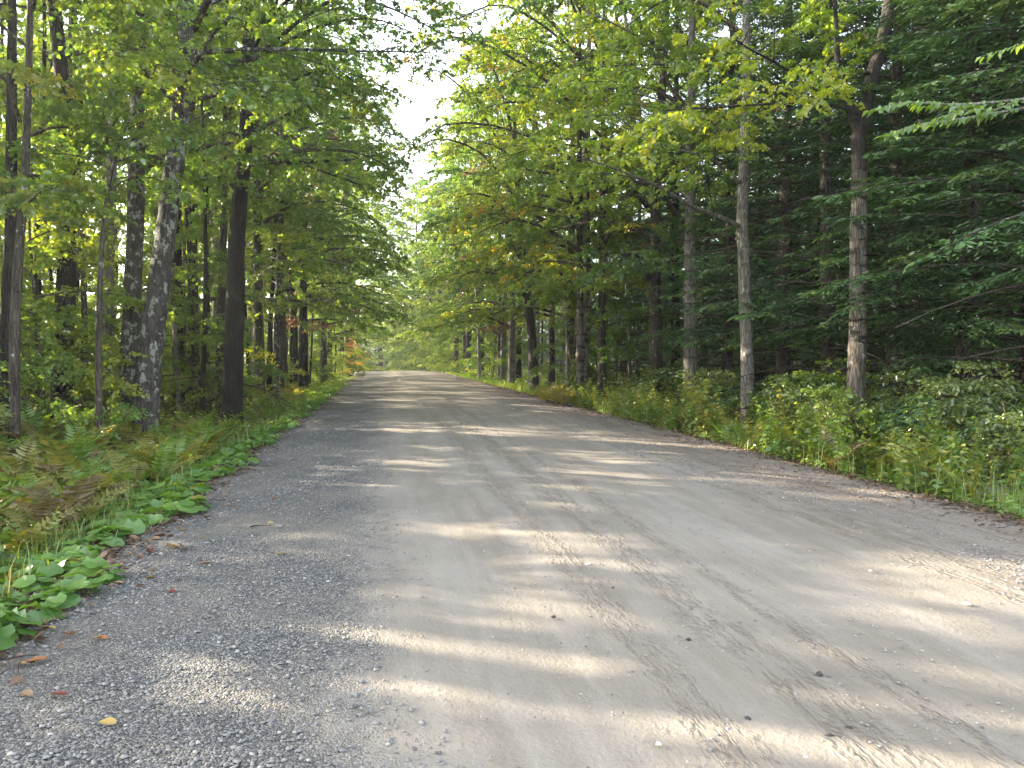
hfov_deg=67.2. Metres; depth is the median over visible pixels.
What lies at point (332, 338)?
sapling tree
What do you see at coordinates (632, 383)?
shrub
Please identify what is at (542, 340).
maple tree
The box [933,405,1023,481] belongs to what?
shrub
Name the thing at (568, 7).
maple tree
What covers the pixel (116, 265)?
maple tree
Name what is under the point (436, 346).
sapling tree
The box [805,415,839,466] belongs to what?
leafy weed
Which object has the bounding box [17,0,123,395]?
sapling tree
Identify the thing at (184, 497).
coltsfoot plant
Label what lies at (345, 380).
grass
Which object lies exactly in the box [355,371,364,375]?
boulder
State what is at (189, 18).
maple tree
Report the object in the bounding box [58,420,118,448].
fern
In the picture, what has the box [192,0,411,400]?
maple tree
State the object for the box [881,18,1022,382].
hemlock tree
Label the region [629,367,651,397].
leafy weed
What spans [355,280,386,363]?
maple tree
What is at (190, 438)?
fern
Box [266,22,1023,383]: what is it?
distant hemlock woods
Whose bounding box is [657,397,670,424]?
leafy weed
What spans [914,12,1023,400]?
hemlock tree
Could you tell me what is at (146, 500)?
coltsfoot plant
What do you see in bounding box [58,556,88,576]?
coltsfoot plant
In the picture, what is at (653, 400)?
leafy weed
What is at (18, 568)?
coltsfoot plant
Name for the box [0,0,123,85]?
sapling tree
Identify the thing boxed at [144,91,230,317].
maple tree
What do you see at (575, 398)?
fern
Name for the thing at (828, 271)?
hemlock tree
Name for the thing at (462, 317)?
maple tree
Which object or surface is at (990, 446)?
leafy weed
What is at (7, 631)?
coltsfoot plant
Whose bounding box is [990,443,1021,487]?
leafy weed
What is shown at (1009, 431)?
leafy weed
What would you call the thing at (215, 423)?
fern
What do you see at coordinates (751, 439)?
leafy weed
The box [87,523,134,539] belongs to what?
coltsfoot plant
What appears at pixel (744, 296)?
maple tree
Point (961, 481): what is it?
leafy weed
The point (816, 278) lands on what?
hemlock tree
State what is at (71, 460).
fern
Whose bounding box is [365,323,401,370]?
sapling tree
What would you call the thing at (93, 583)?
coltsfoot plant
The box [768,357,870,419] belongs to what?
shrub
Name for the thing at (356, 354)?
sapling tree
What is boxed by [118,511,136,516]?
coltsfoot plant
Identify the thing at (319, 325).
maple tree
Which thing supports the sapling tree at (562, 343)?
on the ground at (314, 405)
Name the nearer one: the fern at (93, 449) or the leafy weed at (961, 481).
the leafy weed at (961, 481)
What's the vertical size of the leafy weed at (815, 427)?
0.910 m
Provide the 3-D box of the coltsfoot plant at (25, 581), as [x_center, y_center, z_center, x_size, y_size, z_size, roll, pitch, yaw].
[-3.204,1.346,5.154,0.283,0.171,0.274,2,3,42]
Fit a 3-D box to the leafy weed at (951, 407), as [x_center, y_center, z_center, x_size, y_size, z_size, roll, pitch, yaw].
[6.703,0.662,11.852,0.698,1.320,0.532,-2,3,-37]
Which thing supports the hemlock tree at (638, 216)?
on the ground at (314, 405)
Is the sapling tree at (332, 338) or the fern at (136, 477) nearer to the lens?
the fern at (136, 477)
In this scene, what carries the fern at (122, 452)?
on the ground at (314, 405)
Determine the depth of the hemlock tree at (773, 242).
45.55 m
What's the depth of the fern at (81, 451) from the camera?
10.47 m
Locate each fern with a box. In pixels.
[0,419,79,447]
[0,420,37,440]
[0,431,37,454]
[0,432,74,452]
[0,438,49,471]
[0,455,64,482]
[0,462,96,488]
[0,466,26,481]
[0,469,27,492]
[0,469,37,498]
[0,474,65,526]
[0,495,19,541]
[0,495,94,533]
[0,507,84,553]
[1,439,35,460]
[2,400,80,438]
[2,467,140,528]
[18,449,125,475]
[23,464,111,510]
[27,440,83,459]
[34,427,125,467]
[36,420,112,450]
[42,455,87,492]
[47,465,98,502]
[50,408,78,439]
[52,422,89,444]
[54,465,136,504]
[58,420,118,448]
[76,459,135,488]
[84,441,123,472]
[85,435,99,460]
[87,442,154,473]
[90,423,162,451]
[91,446,171,488]
[93,408,149,443]
[98,446,143,456]
[100,444,150,468]
[105,430,183,451]
[112,433,165,463]
[116,431,191,451]
[118,431,158,443]
[118,435,202,462]
[118,439,200,473]
[120,409,174,433]
[126,440,200,480]
[137,419,182,441]
[148,439,196,460]
[151,419,185,440]
[153,414,225,441]
[159,430,211,448]
[167,423,231,445]
[173,433,213,462]
[177,413,204,431]
[180,428,234,459]
[191,410,250,442]
[193,416,246,437]
[253,385,274,399]
[265,382,283,393]
[275,380,301,394]
[277,388,306,400]
[280,382,307,392]
[532,384,560,402]
[540,381,563,403]
[540,382,572,402]
[547,387,572,404]
[557,386,582,403]
[570,392,583,401]
[636,410,675,424]
[661,410,690,431]
[672,417,699,430]
[698,417,740,440]
[721,417,745,429]
[723,419,757,443]
[755,426,806,457]
[779,431,839,458]
[803,425,874,468]
[855,442,925,466]
[862,463,897,484]
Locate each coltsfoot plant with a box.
[0,551,9,558]
[0,555,25,568]
[0,563,24,572]
[0,566,21,584]
[0,576,15,594]
[0,584,30,605]
[0,596,28,612]
[0,607,41,639]
[0,611,32,630]
[0,637,15,649]
[8,550,25,558]
[9,600,66,624]
[11,565,35,577]
[12,555,56,569]
[12,573,58,591]
[26,553,63,580]
[28,585,55,603]
[29,550,58,565]
[40,585,81,608]
[43,541,65,551]
[50,572,96,591]
[53,549,87,563]
[54,530,84,543]
[56,538,85,545]
[56,544,82,559]
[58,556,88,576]
[60,540,89,547]
[63,544,105,559]
[63,555,108,577]
[69,576,106,593]
[70,513,102,526]
[79,519,111,533]
[81,532,105,544]
[87,516,102,526]
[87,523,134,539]
[90,563,125,583]
[96,504,116,518]
[97,524,127,550]
[102,516,124,523]
[105,499,117,505]
[105,507,132,518]
[111,517,132,524]
[112,508,137,519]
[113,518,145,534]
[115,500,140,508]
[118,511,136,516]
[121,515,149,528]
[127,491,155,500]
[131,493,156,499]
[132,496,153,508]
[134,496,151,506]
[135,507,152,515]
[136,498,167,513]
[137,509,155,518]
[145,506,169,524]
[147,482,176,489]
[153,487,162,492]
[159,491,179,500]
[160,498,180,511]
[161,475,187,485]
[161,480,188,492]
[161,498,198,517]
[166,495,181,502]
[171,487,185,494]
[176,493,192,500]
[179,478,197,490]
[180,503,207,512]
[183,484,207,495]
[185,490,210,504]
[188,495,213,506]
[190,482,212,490]
[192,471,211,481]
[200,465,226,478]
[218,467,232,476]
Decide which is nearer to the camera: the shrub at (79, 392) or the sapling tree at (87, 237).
the shrub at (79, 392)
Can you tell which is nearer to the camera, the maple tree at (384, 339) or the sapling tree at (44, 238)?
the sapling tree at (44, 238)
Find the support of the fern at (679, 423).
on the ground at (314, 405)
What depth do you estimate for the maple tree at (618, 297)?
65.88 m
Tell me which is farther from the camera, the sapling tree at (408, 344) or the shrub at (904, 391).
the sapling tree at (408, 344)
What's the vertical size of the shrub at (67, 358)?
1.777 m
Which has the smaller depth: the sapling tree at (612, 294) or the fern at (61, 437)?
the fern at (61, 437)
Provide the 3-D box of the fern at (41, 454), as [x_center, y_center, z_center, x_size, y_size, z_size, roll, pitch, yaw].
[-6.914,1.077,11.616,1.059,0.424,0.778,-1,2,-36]
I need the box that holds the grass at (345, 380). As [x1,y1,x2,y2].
[0,371,1023,598]
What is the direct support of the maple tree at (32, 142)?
on the ground at (314, 405)
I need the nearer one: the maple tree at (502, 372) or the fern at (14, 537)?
the fern at (14, 537)
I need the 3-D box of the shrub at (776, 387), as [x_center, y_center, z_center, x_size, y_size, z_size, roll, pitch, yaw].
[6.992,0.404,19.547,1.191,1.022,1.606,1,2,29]
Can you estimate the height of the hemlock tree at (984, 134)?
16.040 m
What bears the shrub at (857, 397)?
on the ground at (314, 405)
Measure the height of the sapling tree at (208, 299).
13.900 m
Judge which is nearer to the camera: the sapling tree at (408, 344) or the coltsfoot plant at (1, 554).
the coltsfoot plant at (1, 554)
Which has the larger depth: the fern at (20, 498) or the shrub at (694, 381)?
the shrub at (694, 381)
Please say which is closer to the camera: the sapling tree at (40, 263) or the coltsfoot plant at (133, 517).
the coltsfoot plant at (133, 517)
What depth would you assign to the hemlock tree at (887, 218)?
33.52 m
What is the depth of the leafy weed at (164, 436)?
12.71 m
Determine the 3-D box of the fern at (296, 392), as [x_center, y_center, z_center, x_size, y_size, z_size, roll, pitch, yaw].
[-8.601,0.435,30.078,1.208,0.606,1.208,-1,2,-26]
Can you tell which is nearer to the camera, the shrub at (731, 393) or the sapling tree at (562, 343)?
the shrub at (731, 393)
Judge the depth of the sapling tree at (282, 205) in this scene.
30.18 m
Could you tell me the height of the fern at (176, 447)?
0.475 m
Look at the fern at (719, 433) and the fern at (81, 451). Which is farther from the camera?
the fern at (719, 433)
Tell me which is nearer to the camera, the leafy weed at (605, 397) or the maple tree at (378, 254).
the leafy weed at (605, 397)
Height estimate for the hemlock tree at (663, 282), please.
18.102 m
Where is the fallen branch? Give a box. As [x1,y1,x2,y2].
[240,383,293,406]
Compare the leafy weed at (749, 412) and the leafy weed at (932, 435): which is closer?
the leafy weed at (932, 435)
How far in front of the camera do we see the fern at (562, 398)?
24.25 m
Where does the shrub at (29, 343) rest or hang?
on the ground at (314, 405)
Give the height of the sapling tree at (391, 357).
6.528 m
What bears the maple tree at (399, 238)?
on the ground at (314, 405)
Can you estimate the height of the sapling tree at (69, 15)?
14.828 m
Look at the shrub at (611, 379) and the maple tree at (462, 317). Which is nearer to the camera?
the shrub at (611, 379)
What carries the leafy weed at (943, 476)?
on the ground at (314, 405)
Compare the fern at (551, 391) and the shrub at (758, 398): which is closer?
the shrub at (758, 398)
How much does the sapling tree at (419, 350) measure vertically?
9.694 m
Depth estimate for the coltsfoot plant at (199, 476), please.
9.51 m
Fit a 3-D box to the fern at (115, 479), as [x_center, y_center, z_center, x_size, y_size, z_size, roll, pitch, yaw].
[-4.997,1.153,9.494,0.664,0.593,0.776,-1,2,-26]
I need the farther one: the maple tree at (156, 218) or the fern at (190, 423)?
the maple tree at (156, 218)
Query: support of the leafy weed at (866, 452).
on the ground at (314, 405)
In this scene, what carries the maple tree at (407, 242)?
on the ground at (314, 405)
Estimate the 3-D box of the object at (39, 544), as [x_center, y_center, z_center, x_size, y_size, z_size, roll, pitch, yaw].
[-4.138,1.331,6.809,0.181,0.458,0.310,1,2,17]
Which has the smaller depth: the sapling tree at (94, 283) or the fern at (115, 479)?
the fern at (115, 479)
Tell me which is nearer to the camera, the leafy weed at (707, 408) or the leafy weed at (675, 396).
the leafy weed at (707, 408)
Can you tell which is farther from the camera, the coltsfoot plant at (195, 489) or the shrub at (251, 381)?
the shrub at (251, 381)
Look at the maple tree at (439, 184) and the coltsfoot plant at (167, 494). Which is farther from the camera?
the maple tree at (439, 184)
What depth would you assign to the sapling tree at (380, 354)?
120.83 m
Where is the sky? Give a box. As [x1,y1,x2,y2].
[1,0,1013,364]
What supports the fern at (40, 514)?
on the ground at (314, 405)
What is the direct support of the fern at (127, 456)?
on the ground at (314, 405)
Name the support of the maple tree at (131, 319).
on the ground at (314, 405)
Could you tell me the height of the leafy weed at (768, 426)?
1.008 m
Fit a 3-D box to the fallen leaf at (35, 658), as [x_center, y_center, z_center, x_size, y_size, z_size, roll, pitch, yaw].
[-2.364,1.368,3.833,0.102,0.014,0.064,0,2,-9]
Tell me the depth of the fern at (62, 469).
9.72 m
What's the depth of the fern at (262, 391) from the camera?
28.94 m
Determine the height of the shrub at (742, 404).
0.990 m
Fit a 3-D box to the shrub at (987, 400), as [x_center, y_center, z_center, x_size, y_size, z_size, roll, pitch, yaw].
[6.502,0.750,11.132,1.156,1.285,1.205,0,2,-9]
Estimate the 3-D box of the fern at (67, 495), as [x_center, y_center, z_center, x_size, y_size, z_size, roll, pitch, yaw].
[-4.596,1.171,8.137,1.488,0.701,0.974,1,2,16]
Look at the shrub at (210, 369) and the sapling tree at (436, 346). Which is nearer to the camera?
the shrub at (210, 369)
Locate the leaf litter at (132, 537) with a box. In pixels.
[0,379,1023,695]
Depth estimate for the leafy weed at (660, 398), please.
20.91 m
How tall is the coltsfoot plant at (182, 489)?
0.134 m
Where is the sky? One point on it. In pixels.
(411, 118)
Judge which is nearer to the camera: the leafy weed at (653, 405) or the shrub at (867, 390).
the shrub at (867, 390)
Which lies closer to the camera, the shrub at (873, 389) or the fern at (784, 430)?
the fern at (784, 430)
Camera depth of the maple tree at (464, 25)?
26.12 m
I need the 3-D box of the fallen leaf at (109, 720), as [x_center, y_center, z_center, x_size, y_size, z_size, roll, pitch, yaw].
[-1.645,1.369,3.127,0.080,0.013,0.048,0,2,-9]
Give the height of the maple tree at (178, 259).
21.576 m
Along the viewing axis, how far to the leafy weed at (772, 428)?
13.04 m
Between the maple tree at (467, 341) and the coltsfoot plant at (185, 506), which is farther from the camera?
the maple tree at (467, 341)
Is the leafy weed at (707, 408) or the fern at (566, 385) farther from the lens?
the fern at (566, 385)
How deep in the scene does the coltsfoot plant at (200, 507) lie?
7.52 m
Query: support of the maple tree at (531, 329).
on the ground at (314, 405)
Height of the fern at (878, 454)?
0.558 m
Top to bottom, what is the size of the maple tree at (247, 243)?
19.916 m
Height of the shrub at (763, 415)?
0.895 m
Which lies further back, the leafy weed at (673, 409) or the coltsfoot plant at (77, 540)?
the leafy weed at (673, 409)
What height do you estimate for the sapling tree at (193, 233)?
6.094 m
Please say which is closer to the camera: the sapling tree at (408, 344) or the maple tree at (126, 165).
the maple tree at (126, 165)
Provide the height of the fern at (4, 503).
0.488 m
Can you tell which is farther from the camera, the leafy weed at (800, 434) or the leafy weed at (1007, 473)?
the leafy weed at (800, 434)
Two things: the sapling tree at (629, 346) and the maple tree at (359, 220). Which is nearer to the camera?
the sapling tree at (629, 346)
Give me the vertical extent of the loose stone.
0.025 m
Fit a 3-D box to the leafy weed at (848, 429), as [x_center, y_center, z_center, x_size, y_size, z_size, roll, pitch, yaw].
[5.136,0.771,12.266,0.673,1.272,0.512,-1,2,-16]
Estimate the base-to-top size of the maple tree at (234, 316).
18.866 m
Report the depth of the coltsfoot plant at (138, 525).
6.67 m
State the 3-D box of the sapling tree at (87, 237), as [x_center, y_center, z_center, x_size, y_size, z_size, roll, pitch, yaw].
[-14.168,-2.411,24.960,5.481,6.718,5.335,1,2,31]
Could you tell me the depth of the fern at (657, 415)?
18.01 m
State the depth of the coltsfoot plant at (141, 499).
8.14 m
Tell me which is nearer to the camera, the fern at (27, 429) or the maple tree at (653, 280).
the fern at (27, 429)
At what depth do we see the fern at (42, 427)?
12.83 m
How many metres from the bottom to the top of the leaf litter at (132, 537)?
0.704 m
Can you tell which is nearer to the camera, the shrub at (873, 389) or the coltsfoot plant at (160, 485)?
the coltsfoot plant at (160, 485)
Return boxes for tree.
[0,0,23,107]
[0,0,96,382]
[0,0,109,406]
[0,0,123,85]
[0,0,155,171]
[0,0,156,448]
[0,0,161,313]
[0,0,174,446]
[0,0,240,417]
[0,12,96,186]
[0,15,94,229]
[0,51,209,454]
[0,109,135,413]
[0,139,181,423]
[0,153,187,395]
[0,218,105,421]
[1,2,64,288]
[2,165,91,380]
[2,205,115,390]
[4,6,239,413]
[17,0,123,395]
[18,0,209,316]
[25,194,166,393]
[26,63,55,284]
[30,220,121,378]
[35,16,185,409]
[36,0,258,221]
[42,27,161,249]
[52,0,314,429]
[70,0,491,440]
[76,240,171,353]
[87,276,121,341]
[88,0,294,404]
[93,29,209,250]
[95,216,303,415]
[96,0,261,363]
[100,0,211,414]
[112,253,215,404]
[117,109,203,371]
[117,110,167,254]
[117,242,200,329]
[121,0,358,400]
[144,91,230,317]
[145,0,265,419]
[145,8,238,394]
[145,92,250,409]
[150,5,303,374]
[150,82,273,349]
[156,5,267,403]
[161,0,491,426]
[161,221,277,378]
[164,303,215,371]
[182,35,236,257]
[182,115,314,282]
[184,0,335,413]
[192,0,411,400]
[201,0,410,389]
[209,77,276,401]
[213,104,302,239]
[215,41,279,370]
[228,63,323,396]
[243,309,309,384]
[245,8,415,398]
[245,78,378,334]
[246,193,335,354]
[250,0,416,390]
[263,77,390,383]
[264,269,341,377]
[264,277,349,379]
[287,126,407,384]
[288,308,329,372]
[288,315,352,378]
[289,192,335,384]
[289,308,355,380]
[291,188,333,385]
[296,185,395,335]
[297,166,409,373]
[298,133,410,379]
[307,134,413,375]
[309,285,375,377]
[310,327,346,371]
[317,190,409,339]
[318,76,436,376]
[326,315,371,373]
[342,337,369,375]
[344,202,407,369]
[351,326,370,371]
[354,0,673,403]
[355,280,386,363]
[360,238,403,370]
[365,277,381,370]
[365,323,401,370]
[366,219,421,361]
[371,326,404,370]
[381,0,553,392]
[381,343,400,370]
[382,262,413,361]
[383,322,423,369]
[384,273,401,367]
[387,254,425,370]
[387,303,425,370]
[388,176,449,370]
[389,311,423,370]
[394,106,502,376]
[394,139,501,372]
[396,248,429,332]
[397,164,493,371]
[397,310,445,370]
[398,205,489,326]
[400,220,444,362]
[401,195,461,341]
[402,304,446,370]
[405,312,428,370]
[408,0,576,383]
[408,191,485,371]
[408,213,461,306]
[408,268,443,351]
[409,44,553,384]
[410,110,523,381]
[410,324,439,370]
[416,111,496,375]
[416,308,462,370]
[417,74,545,381]
[418,325,462,373]
[420,176,492,379]
[425,336,462,370]
[428,331,476,370]
[429,0,623,388]
[430,338,461,369]
[434,331,474,372]
[438,0,685,399]
[446,331,487,371]
[447,0,672,399]
[447,75,598,383]
[451,321,515,375]
[456,136,562,381]
[458,319,496,371]
[462,294,525,376]
[462,322,515,372]
[476,303,527,376]
[491,0,711,377]
[497,288,565,380]
[501,0,751,404]
[503,0,783,401]
[522,0,825,426]
[527,248,622,393]
[534,213,597,388]
[537,254,544,364]
[541,210,554,377]
[546,231,575,371]
[555,203,701,400]
[555,228,567,372]
[559,209,611,350]
[559,210,564,375]
[567,35,652,375]
[568,265,665,391]
[570,0,774,395]
[592,82,683,378]
[594,93,721,387]
[609,0,845,395]
[609,0,895,439]
[609,192,637,374]
[618,0,937,404]
[634,0,774,380]
[644,79,725,364]
[659,0,1022,430]
[666,160,753,368]
[672,0,844,401]
[698,152,777,381]
[699,68,801,376]
[710,0,889,392]
[717,0,1018,401]
[733,0,1023,446]
[733,121,846,385]
[735,29,880,386]
[762,0,1023,434]
[790,0,1023,385]
[791,0,1023,456]
[808,10,990,386]
[811,0,1023,436]
[835,0,1023,410]
[839,4,942,385]
[840,16,1019,385]
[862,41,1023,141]
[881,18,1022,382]
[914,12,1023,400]
[914,17,923,371]
[927,32,1023,397]
[938,17,1023,469]
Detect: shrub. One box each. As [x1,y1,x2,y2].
[0,349,54,413]
[0,404,14,423]
[20,332,80,405]
[20,348,104,422]
[20,385,37,418]
[45,370,118,414]
[47,400,148,448]
[73,394,111,416]
[89,349,119,398]
[162,369,197,402]
[176,362,248,416]
[190,357,249,390]
[243,373,262,403]
[287,357,297,377]
[574,369,610,394]
[590,373,620,392]
[607,376,630,398]
[615,379,645,397]
[644,359,682,404]
[676,368,738,399]
[691,368,740,413]
[697,366,740,384]
[715,390,740,402]
[740,397,795,419]
[741,390,798,419]
[752,401,796,425]
[758,375,823,435]
[759,380,803,402]
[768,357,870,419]
[787,382,875,455]
[803,391,870,431]
[806,391,908,448]
[808,359,869,387]
[810,374,891,414]
[866,377,900,401]
[867,412,925,445]
[870,368,949,437]
[878,384,923,423]
[898,393,970,448]
[901,360,1015,439]
[922,392,1020,459]
[924,360,1023,454]
[931,403,988,446]
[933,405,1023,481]
[937,398,1023,477]
[999,385,1023,456]
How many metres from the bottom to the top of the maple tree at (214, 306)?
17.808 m
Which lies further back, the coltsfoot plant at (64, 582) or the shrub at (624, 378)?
the shrub at (624, 378)
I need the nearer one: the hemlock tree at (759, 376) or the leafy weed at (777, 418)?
the leafy weed at (777, 418)
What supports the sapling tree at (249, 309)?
on the ground at (314, 405)
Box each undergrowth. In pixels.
[0,366,1023,553]
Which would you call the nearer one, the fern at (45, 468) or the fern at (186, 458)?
the fern at (45, 468)
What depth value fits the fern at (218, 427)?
15.29 m
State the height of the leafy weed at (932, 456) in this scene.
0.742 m
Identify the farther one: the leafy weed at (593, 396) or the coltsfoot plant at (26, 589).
the leafy weed at (593, 396)
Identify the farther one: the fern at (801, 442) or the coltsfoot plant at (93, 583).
the fern at (801, 442)
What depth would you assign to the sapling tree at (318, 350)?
51.86 m
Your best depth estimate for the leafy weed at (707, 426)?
15.21 m
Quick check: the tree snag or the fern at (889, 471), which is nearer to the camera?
the fern at (889, 471)
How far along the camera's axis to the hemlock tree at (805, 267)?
36.81 m
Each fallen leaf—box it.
[24,656,47,662]
[49,691,67,694]
[97,635,107,638]
[98,717,115,723]
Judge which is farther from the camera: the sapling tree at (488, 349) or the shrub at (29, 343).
the sapling tree at (488, 349)
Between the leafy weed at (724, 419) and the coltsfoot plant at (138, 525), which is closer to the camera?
the coltsfoot plant at (138, 525)
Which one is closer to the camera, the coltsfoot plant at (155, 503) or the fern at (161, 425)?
the coltsfoot plant at (155, 503)
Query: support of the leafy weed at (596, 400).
on the ground at (314, 405)
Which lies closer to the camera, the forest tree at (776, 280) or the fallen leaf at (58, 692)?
the fallen leaf at (58, 692)
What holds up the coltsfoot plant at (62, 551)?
on the ground at (314, 405)
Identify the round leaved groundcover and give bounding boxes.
[117,383,347,491]
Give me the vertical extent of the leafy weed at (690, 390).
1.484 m
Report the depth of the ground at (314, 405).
13.34 m
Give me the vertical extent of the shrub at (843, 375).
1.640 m
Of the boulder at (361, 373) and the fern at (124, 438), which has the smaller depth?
the fern at (124, 438)
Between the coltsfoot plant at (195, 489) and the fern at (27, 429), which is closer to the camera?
the coltsfoot plant at (195, 489)
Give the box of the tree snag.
[548,319,554,385]
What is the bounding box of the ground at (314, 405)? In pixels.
[0,367,1023,612]
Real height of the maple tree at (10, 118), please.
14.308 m
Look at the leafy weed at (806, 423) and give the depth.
14.36 m
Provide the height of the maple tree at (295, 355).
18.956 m
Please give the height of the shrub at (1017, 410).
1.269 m
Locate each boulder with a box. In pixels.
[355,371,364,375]
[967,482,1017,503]
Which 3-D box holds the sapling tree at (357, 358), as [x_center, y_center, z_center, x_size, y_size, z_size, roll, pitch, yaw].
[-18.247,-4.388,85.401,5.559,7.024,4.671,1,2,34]
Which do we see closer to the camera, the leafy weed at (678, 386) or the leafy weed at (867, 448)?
the leafy weed at (867, 448)
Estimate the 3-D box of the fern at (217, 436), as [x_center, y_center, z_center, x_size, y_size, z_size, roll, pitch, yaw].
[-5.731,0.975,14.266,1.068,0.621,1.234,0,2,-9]
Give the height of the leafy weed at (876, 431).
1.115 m
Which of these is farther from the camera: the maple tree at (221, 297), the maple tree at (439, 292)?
the maple tree at (439, 292)
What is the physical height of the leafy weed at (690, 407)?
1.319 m
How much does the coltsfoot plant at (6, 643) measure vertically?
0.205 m
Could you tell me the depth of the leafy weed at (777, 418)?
14.20 m
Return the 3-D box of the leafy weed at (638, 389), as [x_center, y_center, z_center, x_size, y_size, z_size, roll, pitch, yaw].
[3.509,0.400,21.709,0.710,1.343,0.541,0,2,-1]
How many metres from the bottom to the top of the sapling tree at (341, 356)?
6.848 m
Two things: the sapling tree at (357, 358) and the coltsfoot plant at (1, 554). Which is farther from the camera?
the sapling tree at (357, 358)
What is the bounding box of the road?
[0,371,1023,767]
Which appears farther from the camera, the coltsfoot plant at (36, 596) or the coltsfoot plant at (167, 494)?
the coltsfoot plant at (167, 494)
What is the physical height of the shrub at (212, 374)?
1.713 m
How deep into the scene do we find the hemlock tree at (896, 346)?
15.70 m
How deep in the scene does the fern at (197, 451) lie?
12.35 m
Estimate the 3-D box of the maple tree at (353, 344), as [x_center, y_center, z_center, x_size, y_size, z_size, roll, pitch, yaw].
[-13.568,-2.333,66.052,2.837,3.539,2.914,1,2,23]
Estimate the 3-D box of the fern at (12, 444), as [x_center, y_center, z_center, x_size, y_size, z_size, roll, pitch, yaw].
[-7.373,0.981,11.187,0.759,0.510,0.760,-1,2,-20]
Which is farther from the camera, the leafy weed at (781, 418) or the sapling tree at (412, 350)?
the sapling tree at (412, 350)
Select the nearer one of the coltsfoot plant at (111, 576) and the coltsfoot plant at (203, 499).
the coltsfoot plant at (111, 576)
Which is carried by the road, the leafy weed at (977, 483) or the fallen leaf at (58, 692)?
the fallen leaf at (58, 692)
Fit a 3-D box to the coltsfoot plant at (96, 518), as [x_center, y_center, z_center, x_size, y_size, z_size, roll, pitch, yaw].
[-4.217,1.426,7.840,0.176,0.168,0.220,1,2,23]
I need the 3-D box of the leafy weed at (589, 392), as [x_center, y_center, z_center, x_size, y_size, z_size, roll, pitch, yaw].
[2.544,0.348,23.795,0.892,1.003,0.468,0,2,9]
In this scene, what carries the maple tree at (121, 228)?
on the ground at (314, 405)
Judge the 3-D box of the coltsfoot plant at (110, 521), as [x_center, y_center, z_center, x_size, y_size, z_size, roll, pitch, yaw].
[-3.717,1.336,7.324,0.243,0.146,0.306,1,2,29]
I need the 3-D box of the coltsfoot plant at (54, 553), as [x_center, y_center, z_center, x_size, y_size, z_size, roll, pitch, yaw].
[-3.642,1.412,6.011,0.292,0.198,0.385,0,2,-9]
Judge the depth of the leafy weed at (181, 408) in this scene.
19.42 m
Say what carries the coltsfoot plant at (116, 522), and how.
on the ground at (314, 405)
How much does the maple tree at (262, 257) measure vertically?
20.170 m
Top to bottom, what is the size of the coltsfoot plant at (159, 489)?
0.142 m
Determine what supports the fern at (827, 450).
on the ground at (314, 405)
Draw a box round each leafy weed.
[13,540,57,566]
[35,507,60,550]
[156,427,172,446]
[175,400,183,421]
[181,423,202,455]
[209,401,216,420]
[245,402,256,422]
[578,378,590,405]
[581,379,607,408]
[591,389,603,410]
[592,386,601,409]
[596,386,610,412]
[600,371,624,404]
[609,397,623,415]
[609,398,632,416]
[612,389,636,417]
[624,382,637,416]
[625,375,648,410]
[625,375,656,406]
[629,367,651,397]
[629,384,654,420]
[633,391,661,422]
[638,365,661,399]
[638,379,657,421]
[642,388,666,409]
[647,391,659,414]
[649,392,681,424]
[652,383,671,406]
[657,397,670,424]
[662,392,693,429]
[663,397,687,429]
[667,389,681,407]
[671,370,701,417]
[674,406,691,432]
[677,395,690,411]
[680,377,713,432]
[681,375,710,414]
[684,378,715,433]
[685,407,701,432]
[687,381,719,437]
[700,380,722,427]
[707,399,729,439]
[707,409,725,435]
[711,372,736,415]
[714,388,739,424]
[716,403,739,443]
[720,390,732,416]
[725,402,738,424]
[732,396,753,430]
[739,420,759,444]
[741,422,762,450]
[743,418,770,450]
[745,412,803,447]
[746,387,768,427]
[750,376,789,435]
[754,396,780,453]
[763,424,791,455]
[768,396,801,446]
[770,388,793,429]
[779,388,818,458]
[787,399,823,438]
[789,420,815,459]
[800,393,844,457]
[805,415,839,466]
[808,414,826,457]
[811,393,853,458]
[812,401,840,431]
[815,387,852,466]
[830,415,855,470]
[847,427,921,476]
[854,441,882,475]
[859,399,896,452]
[868,437,911,484]
[884,424,903,453]
[884,427,931,491]
[886,419,928,484]
[890,435,942,464]
[891,431,968,498]
[902,424,935,463]
[909,417,966,457]
[911,441,950,496]
[912,443,967,496]
[917,395,962,464]
[929,407,989,489]
[929,429,957,485]
[934,386,969,445]
[941,464,980,503]
[944,454,1022,508]
[957,424,1003,502]
[970,445,1001,481]
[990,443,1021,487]
[994,426,1023,481]
[998,470,1023,508]
[1004,414,1023,489]
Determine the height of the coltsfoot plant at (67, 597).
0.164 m
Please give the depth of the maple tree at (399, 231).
85.36 m
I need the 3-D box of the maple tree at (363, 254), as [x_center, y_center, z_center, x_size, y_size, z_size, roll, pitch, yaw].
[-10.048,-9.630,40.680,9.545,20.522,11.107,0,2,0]
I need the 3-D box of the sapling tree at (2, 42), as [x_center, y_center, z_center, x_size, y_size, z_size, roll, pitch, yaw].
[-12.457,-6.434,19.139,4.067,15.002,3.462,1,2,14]
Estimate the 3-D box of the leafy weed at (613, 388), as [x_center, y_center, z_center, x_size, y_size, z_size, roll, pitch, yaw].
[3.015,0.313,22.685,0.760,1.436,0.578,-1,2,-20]

